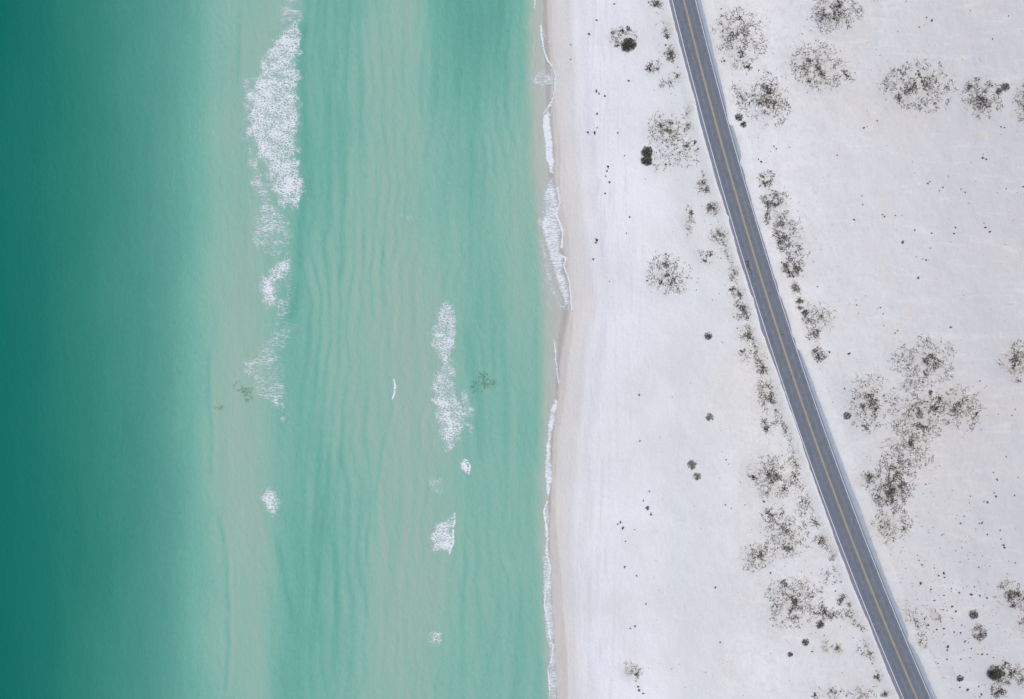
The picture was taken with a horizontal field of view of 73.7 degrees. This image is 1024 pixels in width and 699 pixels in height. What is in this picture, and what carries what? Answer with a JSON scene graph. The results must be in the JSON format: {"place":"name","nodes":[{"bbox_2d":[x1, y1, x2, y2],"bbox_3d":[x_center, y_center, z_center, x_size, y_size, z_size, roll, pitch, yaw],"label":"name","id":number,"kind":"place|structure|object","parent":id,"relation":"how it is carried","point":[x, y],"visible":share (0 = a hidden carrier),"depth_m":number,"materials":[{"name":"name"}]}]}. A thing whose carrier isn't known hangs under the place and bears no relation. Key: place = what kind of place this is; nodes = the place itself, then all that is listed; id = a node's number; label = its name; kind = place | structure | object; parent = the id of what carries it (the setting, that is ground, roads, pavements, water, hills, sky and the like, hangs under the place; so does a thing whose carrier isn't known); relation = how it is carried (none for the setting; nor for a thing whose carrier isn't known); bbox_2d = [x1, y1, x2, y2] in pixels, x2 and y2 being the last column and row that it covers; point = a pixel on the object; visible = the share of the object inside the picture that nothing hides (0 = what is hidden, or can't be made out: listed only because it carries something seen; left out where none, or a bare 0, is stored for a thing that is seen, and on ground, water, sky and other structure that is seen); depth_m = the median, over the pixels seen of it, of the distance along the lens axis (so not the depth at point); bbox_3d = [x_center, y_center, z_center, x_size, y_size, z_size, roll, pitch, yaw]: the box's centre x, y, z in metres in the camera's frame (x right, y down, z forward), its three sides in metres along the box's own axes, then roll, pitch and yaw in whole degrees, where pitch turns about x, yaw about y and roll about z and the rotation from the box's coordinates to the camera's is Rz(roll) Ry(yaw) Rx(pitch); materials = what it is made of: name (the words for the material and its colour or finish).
{"place":"outdoors","nodes":[
{"label":"outdoors","id":0,"kind":"place"},
{"bbox_2d":[0,0,566,698],"bbox_3d":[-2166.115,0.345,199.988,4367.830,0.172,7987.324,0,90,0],"label":"sea","id":1,"kind":"structure","parent":0,"point":[152,546],"depth_m":199.99,"materials":[{"name":"liquid"}]},
{"bbox_2d":[243,79,261,184],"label":"foam patch","id":2,"kind":"object","parent":1,"relation":"on","point":[255,164],"visible":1,"depth_m":199.90,"materials":[{"name":"white liquid"}]},
{"bbox_2d":[244,329,289,420],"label":"foam patch","id":3,"kind":"object","parent":1,"relation":"on","point":[253,362],"visible":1,"depth_m":199.90,"materials":[{"name":"white liquid"}]},
{"bbox_2d":[260,488,277,516],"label":"foam patch","id":4,"kind":"object","parent":1,"relation":"on","point":[268,501],"visible":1,"depth_m":199.87,"materials":[{"name":"white liquid"}]},
{"bbox_2d":[254,181,289,253],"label":"foam patch","id":5,"kind":"object","parent":1,"relation":"on","point":[266,208],"visible":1,"depth_m":199.94,"materials":[{"name":"white liquid"}]},
{"bbox_2d":[246,19,303,211],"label":"foam patch","id":6,"kind":"object","parent":1,"relation":"on","point":[288,187],"visible":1,"depth_m":199.89,"materials":[{"name":"white liquid"}]},
{"bbox_2d":[260,259,289,308],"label":"foam patch","id":7,"kind":"object","parent":1,"relation":"on","point":[268,290],"visible":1,"depth_m":199.89,"materials":[{"name":"white liquid"}]},
{"bbox_2d":[281,0,300,19],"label":"foam patch","id":8,"kind":"object","parent":1,"relation":"on","point":[289,10],"visible":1,"depth_m":199.96,"materials":[{"name":"white liquid"}]},
{"bbox_2d":[391,379,396,399],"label":"foam patch","id":9,"kind":"object","parent":1,"relation":"on","point":[394,387],"visible":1,"depth_m":199.90,"materials":[{"name":"white liquid"}]},
{"bbox_2d":[430,632,441,642],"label":"foam patch","id":10,"kind":"object","parent":1,"relation":"on","point":[434,639],"visible":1,"depth_m":199.89,"materials":[{"name":"white liquid"}]},
{"bbox_2d":[430,513,454,553],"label":"foam patch","id":11,"kind":"object","parent":1,"relation":"on","point":[446,544],"visible":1,"depth_m":199.86,"materials":[{"name":"white liquid"}]},
{"bbox_2d":[431,301,465,451],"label":"foam patch","id":12,"kind":"object","parent":1,"relation":"on","point":[440,403],"visible":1,"depth_m":199.91,"materials":[{"name":"white liquid"}]},
{"bbox_2d":[459,459,470,474],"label":"foam patch","id":13,"kind":"object","parent":1,"relation":"on","point":[464,465],"visible":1,"depth_m":199.89,"materials":[{"name":"white liquid"}]},
{"bbox_2d":[461,390,472,428],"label":"foam patch","id":14,"kind":"object","parent":1,"relation":"on","point":[469,409],"visible":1,"depth_m":199.95,"materials":[{"name":"white liquid"}]},
{"bbox_2d":[468,372,495,391],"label":"seaweed","id":15,"kind":"object","parent":1,"relation":"on","point":[482,382],"visible":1,"depth_m":199.90,"materials":[{"name":"green plant"}]},
{"bbox_2d":[533,72,551,85],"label":"foam patch","id":16,"kind":"object","parent":1,"relation":"on","point":[548,77],"visible":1,"depth_m":199.94,"materials":[{"name":"white liquid"}]},
{"bbox_2d":[542,111,553,172],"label":"foam patch","id":17,"kind":"object","parent":1,"relation":"on","point":[548,140],"visible":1,"depth_m":199.93,"materials":[{"name":"white liquid"}]},
{"bbox_2d":[540,25,556,113],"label":"foam patch","id":18,"kind":"object","parent":1,"relation":"on","point":[554,85],"visible":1,"depth_m":199.92,"materials":[{"name":"white liquid"}]},
{"bbox_2d":[542,501,555,663],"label":"foam patch","id":19,"kind":"object","parent":1,"relation":"on","point":[547,586],"visible":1,"depth_m":199.93,"materials":[{"name":"white liquid"}]},
{"bbox_2d":[545,399,557,495],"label":"foam patch","id":20,"kind":"object","parent":1,"relation":"on","point":[548,473],"visible":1,"depth_m":199.93,"materials":[{"name":"white liquid"}]},
{"bbox_2d":[538,197,564,306],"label":"foam patch","id":21,"kind":"object","parent":1,"relation":"on","point":[548,274],"visible":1,"depth_m":199.94,"materials":[{"name":"white liquid"}]},
{"bbox_2d":[547,644,556,697],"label":"foam patch","id":22,"kind":"object","parent":1,"relation":"on","point":[550,679],"visible":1,"depth_m":199.91,"materials":[{"name":"white liquid"}]},
{"bbox_2d":[553,339,558,383],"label":"foam patch","id":23,"kind":"object","parent":1,"relation":"on","point":[555,361],"visible":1,"depth_m":199.93,"materials":[{"name":"white liquid"}]},
{"bbox_2d":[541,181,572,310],"bbox_3d":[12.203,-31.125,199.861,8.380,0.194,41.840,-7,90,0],"label":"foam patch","id":24,"kind":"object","parent":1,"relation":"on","point":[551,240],"visible":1,"depth_m":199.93,"materials":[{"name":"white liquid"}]},
{"bbox_2d":[545,0,1023,698],"bbox_3d":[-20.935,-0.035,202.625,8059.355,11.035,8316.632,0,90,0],"label":"sand ground","id":25,"kind":"structure","parent":0,"point":[865,202],"depth_m":197.93,"materials":[{"name":"white sand"}]},
{"bbox_2d":[611,26,636,47],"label":"dune shrub","id":26,"kind":"object","parent":25,"relation":"on","point":[618,44],"visible":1,"depth_m":198.16,"materials":[{"name":"grey plant"}]},
{"bbox_2d":[621,38,636,52],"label":"round bush","id":27,"kind":"object","parent":25,"relation":"on","point":[628,44],"visible":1,"depth_m":197.42,"materials":[{"name":"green plant"}]},
{"bbox_2d":[624,661,642,678],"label":"dune shrub","id":28,"kind":"object","parent":25,"relation":"on","point":[632,670],"visible":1,"depth_m":198.07,"materials":[{"name":"grey plant"}]},
{"bbox_2d":[641,155,651,165],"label":"round bush","id":29,"kind":"object","parent":25,"relation":"on","point":[647,160],"visible":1,"depth_m":197.52,"materials":[{"name":"green plant"}]},
{"bbox_2d":[642,146,652,155],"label":"round bush","id":30,"kind":"object","parent":25,"relation":"on","point":[647,151],"visible":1,"depth_m":197.48,"materials":[{"name":"green plant"}]},
{"bbox_2d":[645,60,659,73],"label":"dune shrub","id":31,"kind":"object","parent":25,"relation":"on","point":[650,66],"visible":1,"depth_m":197.97,"materials":[{"name":"grey plant"}]},
{"bbox_2d":[651,0,662,8],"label":"dune shrub","id":32,"kind":"object","parent":25,"relation":"on","point":[656,3],"visible":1,"depth_m":197.85,"materials":[{"name":"grey plant"}]},
{"bbox_2d":[648,114,682,147],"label":"dune shrub","id":33,"kind":"object","parent":25,"relation":"on","point":[668,131],"visible":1,"depth_m":197.72,"materials":[{"name":"grey plant"}]},
{"bbox_2d":[646,253,690,293],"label":"dune shrub","id":34,"kind":"object","parent":25,"relation":"on","point":[667,266],"visible":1,"depth_m":197.72,"materials":[{"name":"grey plant"}]},
{"bbox_2d":[663,45,679,63],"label":"dune shrub","id":35,"kind":"object","parent":25,"relation":"on","point":[670,52],"visible":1,"depth_m":197.83,"materials":[{"name":"grey plant"}]},
{"bbox_2d":[660,73,682,88],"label":"dune shrub","id":36,"kind":"object","parent":25,"relation":"on","point":[668,81],"visible":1,"depth_m":197.88,"materials":[{"name":"grey plant"}]},
{"bbox_2d":[662,138,698,168],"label":"dune shrub","id":37,"kind":"object","parent":25,"relation":"on","point":[685,150],"visible":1,"depth_m":197.74,"materials":[{"name":"grey plant"}]},
{"bbox_2d":[687,460,696,469],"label":"round bush","id":38,"kind":"object","parent":25,"relation":"on","point":[693,464],"visible":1,"depth_m":197.58,"materials":[{"name":"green plant"}]},
{"bbox_2d":[695,171,709,194],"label":"dune shrub","id":39,"kind":"object","parent":25,"relation":"on","point":[704,182],"visible":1,"depth_m":197.84,"materials":[{"name":"grey plant"}]},
{"bbox_2d":[706,201,720,214],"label":"dune shrub","id":40,"kind":"object","parent":25,"relation":"on","point":[710,208],"visible":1,"depth_m":197.83,"materials":[{"name":"grey plant"}]},
{"bbox_2d":[710,226,725,245],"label":"dune shrub","id":41,"kind":"object","parent":25,"relation":"on","point":[718,233],"visible":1,"depth_m":197.81,"materials":[{"name":"grey plant"}]},
{"bbox_2d":[712,6,767,70],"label":"dune shrub","id":42,"kind":"object","parent":25,"relation":"on","point":[742,52],"visible":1,"depth_m":197.71,"materials":[{"name":"grey plant"}]},
{"bbox_2d":[734,299,751,320],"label":"dune shrub","id":43,"kind":"object","parent":25,"relation":"on","point":[743,309],"visible":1,"depth_m":197.83,"materials":[{"name":"grey plant"}]},
{"bbox_2d":[732,80,756,114],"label":"dune shrub","id":44,"kind":"object","parent":25,"relation":"on","point":[742,98],"visible":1,"depth_m":197.80,"materials":[{"name":"grey plant"}]},
{"bbox_2d":[740,324,756,341],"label":"dune shrub","id":45,"kind":"object","parent":25,"relation":"on","point":[748,334],"visible":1,"depth_m":197.82,"materials":[{"name":"grey plant"}]},
{"bbox_2d":[742,541,772,571],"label":"dune shrub","id":46,"kind":"object","parent":25,"relation":"on","point":[757,556],"visible":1,"depth_m":197.43,"materials":[{"name":"grey plant"}]},
{"bbox_2d":[761,210,771,228],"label":"dune shrub","id":47,"kind":"object","parent":25,"relation":"on","point":[767,222],"visible":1,"depth_m":197.81,"materials":[{"name":"grey plant"}]},
{"bbox_2d":[744,70,790,124],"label":"dune shrub","id":48,"kind":"object","parent":25,"relation":"on","point":[766,98],"visible":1,"depth_m":197.55,"materials":[{"name":"grey plant"}]},
{"bbox_2d":[761,416,778,431],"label":"dune shrub","id":49,"kind":"object","parent":25,"relation":"on","point":[766,429],"visible":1,"depth_m":197.78,"materials":[{"name":"grey plant"}]},
{"bbox_2d":[757,381,786,423],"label":"dune shrub","id":50,"kind":"object","parent":25,"relation":"on","point":[770,398],"visible":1,"depth_m":197.83,"materials":[{"name":"grey plant"}]},
{"bbox_2d":[759,508,784,521],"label":"dune shrub","id":51,"kind":"object","parent":25,"relation":"on","point":[768,513],"visible":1,"depth_m":197.50,"materials":[{"name":"grey plant"}]},
{"bbox_2d":[748,455,800,496],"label":"dune shrub","id":52,"kind":"object","parent":25,"relation":"on","point":[776,476],"visible":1,"depth_m":197.43,"materials":[{"name":"grey plant"}]},
{"bbox_2d":[759,189,791,218],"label":"dune shrub","id":53,"kind":"object","parent":25,"relation":"on","point":[774,204],"visible":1,"depth_m":197.72,"materials":[{"name":"grey plant"}]},
{"bbox_2d":[658,0,898,698],"bbox_3d":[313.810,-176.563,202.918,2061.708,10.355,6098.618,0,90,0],"label":"sand verge","id":54,"kind":"structure","parent":25,"relation":"on","point":[798,452],"depth_m":197.78,"materials":[{"name":"white sand"}]},
{"bbox_2d":[730,262,739,284],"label":"dune shrub","id":55,"kind":"object","parent":54,"relation":"on","point":[734,272],"visible":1,"depth_m":197.83,"materials":[{"name":"grey plant"}]},
{"bbox_2d":[752,351,767,372],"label":"dune shrub","id":56,"kind":"object","parent":54,"relation":"on","point":[763,366],"visible":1,"depth_m":197.84,"materials":[{"name":"grey plant"}]},
{"bbox_2d":[773,211,790,233],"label":"dune shrub","id":57,"kind":"object","parent":25,"relation":"on","point":[779,223],"visible":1,"depth_m":197.76,"materials":[{"name":"grey plant"}]},
{"bbox_2d":[779,416,791,442],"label":"dune shrub","id":58,"kind":"object","parent":25,"relation":"on","point":[785,429],"visible":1,"depth_m":197.83,"materials":[{"name":"grey plant"}]},
{"bbox_2d":[766,516,808,547],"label":"dune shrub","id":59,"kind":"object","parent":25,"relation":"on","point":[786,531],"visible":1,"depth_m":197.40,"materials":[{"name":"grey plant"}]},
{"bbox_2d":[773,538,808,557],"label":"dune shrub","id":60,"kind":"object","parent":25,"relation":"on","point":[787,547],"visible":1,"depth_m":197.41,"materials":[{"name":"grey plant"}]},
{"bbox_2d":[780,254,804,277],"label":"dune shrub","id":61,"kind":"object","parent":25,"relation":"on","point":[793,267],"visible":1,"depth_m":197.79,"materials":[{"name":"grey plant"}]},
{"bbox_2d":[765,576,822,628],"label":"dune shrub","id":62,"kind":"object","parent":25,"relation":"on","point":[793,600],"visible":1,"depth_m":197.40,"materials":[{"name":"grey plant"}]},
{"bbox_2d":[791,282,801,294],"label":"dune shrub","id":63,"kind":"object","parent":25,"relation":"on","point":[795,288],"visible":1,"depth_m":197.84,"materials":[{"name":"grey plant"}]},
{"bbox_2d":[785,235,809,262],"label":"dune shrub","id":64,"kind":"object","parent":25,"relation":"on","point":[795,251],"visible":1,"depth_m":197.69,"materials":[{"name":"grey plant"}]},
{"bbox_2d":[795,298,808,309],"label":"dune shrub","id":65,"kind":"object","parent":25,"relation":"on","point":[800,301],"visible":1,"depth_m":197.84,"materials":[{"name":"grey plant"}]},
{"bbox_2d":[794,485,812,526],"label":"dune shrub","id":66,"kind":"object","parent":25,"relation":"on","point":[804,503],"visible":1,"depth_m":197.78,"materials":[{"name":"grey plant"}]},
{"bbox_2d":[805,323,820,340],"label":"dune shrub","id":67,"kind":"object","parent":25,"relation":"on","point":[817,331],"visible":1,"depth_m":197.81,"materials":[{"name":"grey plant"}]},
{"bbox_2d":[812,343,826,361],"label":"dune shrub","id":68,"kind":"object","parent":25,"relation":"on","point":[818,355],"visible":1,"depth_m":197.82,"materials":[{"name":"grey plant"}]},
{"bbox_2d":[812,535,827,548],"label":"dune shrub","id":69,"kind":"object","parent":25,"relation":"on","point":[821,537],"visible":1,"depth_m":197.83,"materials":[{"name":"grey plant"}]},
{"bbox_2d":[619,0,1021,698],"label":"plant litter","id":70,"kind":"object","parent":25,"relation":"on","point":[871,374],"visible":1,"depth_m":197.80,"materials":[{"name":"brown plant"}]},
{"bbox_2d":[807,303,835,331],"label":"dune shrub","id":71,"kind":"object","parent":25,"relation":"on","point":[821,316],"visible":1,"depth_m":197.68,"materials":[{"name":"grey plant"}]},
{"bbox_2d":[790,39,855,89],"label":"dune shrub","id":72,"kind":"object","parent":25,"relation":"on","point":[820,73],"visible":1,"depth_m":197.66,"materials":[{"name":"grey plant"}]},
{"bbox_2d":[701,0,948,698],"bbox_3d":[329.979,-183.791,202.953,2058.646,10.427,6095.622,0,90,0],"label":"sand verge","id":73,"kind":"structure","parent":25,"relation":"on","point":[845,454],"depth_m":197.78,"materials":[{"name":"white sand"}]},
{"bbox_2d":[757,169,775,187],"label":"dune shrub","id":74,"kind":"object","parent":73,"relation":"on","point":[763,183],"visible":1,"depth_m":197.76,"materials":[{"name":"grey plant"}]},
{"bbox_2d":[772,229,790,249],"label":"dune shrub","id":75,"kind":"object","parent":73,"relation":"on","point":[781,242],"visible":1,"depth_m":197.82,"materials":[{"name":"grey plant"}]},
{"bbox_2d":[817,601,840,621],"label":"dune shrub","id":76,"kind":"object","parent":25,"relation":"on","point":[824,610],"visible":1,"depth_m":197.53,"materials":[{"name":"grey plant"}]},
{"bbox_2d":[811,686,852,698],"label":"dune shrub","id":77,"kind":"object","parent":25,"relation":"on","point":[835,692],"visible":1,"depth_m":197.93,"materials":[{"name":"grey plant"}]},
{"bbox_2d":[813,0,862,33],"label":"dune shrub","id":78,"kind":"object","parent":25,"relation":"on","point":[835,12],"visible":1,"depth_m":197.32,"materials":[{"name":"grey plant"}]},
{"bbox_2d":[837,594,851,605],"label":"dune shrub","id":79,"kind":"object","parent":25,"relation":"on","point":[840,600],"visible":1,"depth_m":197.81,"materials":[{"name":"grey plant"}]},
{"bbox_2d":[837,609,864,631],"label":"dune shrub","id":80,"kind":"object","parent":25,"relation":"on","point":[851,618],"visible":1,"depth_m":197.77,"materials":[{"name":"grey plant"}]},
{"bbox_2d":[855,470,873,489],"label":"dune shrub","id":81,"kind":"object","parent":25,"relation":"on","point":[869,476],"visible":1,"depth_m":197.69,"materials":[{"name":"grey plant"}]},
{"bbox_2d":[850,374,897,431],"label":"dune shrub","id":82,"kind":"object","parent":25,"relation":"on","point":[871,402],"visible":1,"depth_m":197.28,"materials":[{"name":"grey plant"}]},
{"bbox_2d":[872,476,906,511],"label":"dune shrub","id":83,"kind":"object","parent":25,"relation":"on","point":[890,501],"visible":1,"depth_m":197.53,"materials":[{"name":"grey plant"}]},
{"bbox_2d":[871,507,910,545],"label":"dune shrub","id":84,"kind":"object","parent":25,"relation":"on","point":[893,526],"visible":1,"depth_m":197.73,"materials":[{"name":"grey plant"}]},
{"bbox_2d":[871,453,918,498],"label":"dune shrub","id":85,"kind":"object","parent":25,"relation":"on","point":[894,467],"visible":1,"depth_m":197.44,"materials":[{"name":"grey plant"}]},
{"bbox_2d":[879,420,933,473],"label":"dune shrub","id":86,"kind":"object","parent":25,"relation":"on","point":[910,443],"visible":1,"depth_m":197.49,"materials":[{"name":"grey plant"}]},
{"bbox_2d":[879,58,957,112],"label":"dune shrub","id":87,"kind":"object","parent":25,"relation":"on","point":[923,86],"visible":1,"depth_m":197.45,"materials":[{"name":"grey plant"}]},
{"bbox_2d":[888,380,950,442],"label":"dune shrub","id":88,"kind":"object","parent":25,"relation":"on","point":[932,409],"visible":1,"depth_m":197.35,"materials":[{"name":"grey plant"}]},
{"bbox_2d":[889,336,957,385],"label":"dune shrub","id":89,"kind":"object","parent":25,"relation":"on","point":[932,356],"visible":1,"depth_m":197.38,"materials":[{"name":"grey plant"}]},
{"bbox_2d":[935,387,986,430],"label":"dune shrub","id":90,"kind":"object","parent":25,"relation":"on","point":[959,402],"visible":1,"depth_m":197.43,"materials":[{"name":"grey plant"}]},
{"bbox_2d":[970,610,978,618],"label":"round bush","id":91,"kind":"object","parent":25,"relation":"on","point":[975,616],"visible":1,"depth_m":197.43,"materials":[{"name":"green plant"}]},
{"bbox_2d":[971,624,986,642],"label":"dune shrub","id":92,"kind":"object","parent":25,"relation":"on","point":[976,636],"visible":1,"depth_m":197.63,"materials":[{"name":"grey plant"}]},
{"bbox_2d":[960,77,1004,118],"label":"dune shrub","id":93,"kind":"object","parent":25,"relation":"on","point":[983,100],"visible":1,"depth_m":197.44,"materials":[{"name":"grey plant"}]},
{"bbox_2d":[988,664,1001,679],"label":"round bush","id":94,"kind":"object","parent":25,"relation":"on","point":[996,674],"visible":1,"depth_m":196.82,"materials":[{"name":"green plant"}]},
{"bbox_2d":[990,681,1006,698],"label":"dune shrub","id":95,"kind":"object","parent":25,"relation":"on","point":[998,692],"visible":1,"depth_m":197.73,"materials":[{"name":"grey plant"}]},
{"bbox_2d":[993,660,1022,684],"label":"dune shrub","id":96,"kind":"object","parent":25,"relation":"on","point":[1004,672],"visible":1,"depth_m":197.62,"materials":[{"name":"grey plant"}]},
{"bbox_2d":[993,580,1023,610],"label":"dune shrub","id":97,"kind":"object","parent":25,"relation":"on","point":[1015,593],"visible":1,"depth_m":197.60,"materials":[{"name":"grey plant"}]},
{"bbox_2d":[998,340,1023,382],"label":"dune shrub","id":98,"kind":"object","parent":25,"relation":"on","point":[1014,364],"visible":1,"depth_m":197.50,"materials":[{"name":"grey plant"}]},
{"bbox_2d":[669,0,936,698],"bbox_3d":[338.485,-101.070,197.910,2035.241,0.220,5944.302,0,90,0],"label":"road","id":99,"kind":"structure","parent":0,"point":[884,604],"depth_m":197.80,"materials":[{"name":"grey asphalt"}]},
{"bbox_2d":[672,0,903,698],"bbox_3d":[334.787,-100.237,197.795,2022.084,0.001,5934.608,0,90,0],"label":"edge line","id":100,"kind":"object","parent":99,"relation":"on","point":[773,354],"visible":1,"depth_m":197.79,"materials":[{"name":"white paint"}]},
{"bbox_2d":[683,0,917,698],"bbox_3d":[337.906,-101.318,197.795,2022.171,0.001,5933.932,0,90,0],"label":"line","id":101,"kind":"object","parent":99,"relation":"on","point":[786,357],"visible":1,"depth_m":197.79,"materials":[{"name":"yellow paint"}]},
{"bbox_2d":[695,0,930,698],"bbox_3d":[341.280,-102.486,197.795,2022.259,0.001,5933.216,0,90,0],"label":"edge line","id":102,"kind":"object","parent":99,"relation":"on","point":[799,357],"visible":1,"depth_m":197.79,"materials":[{"name":"white paint"}]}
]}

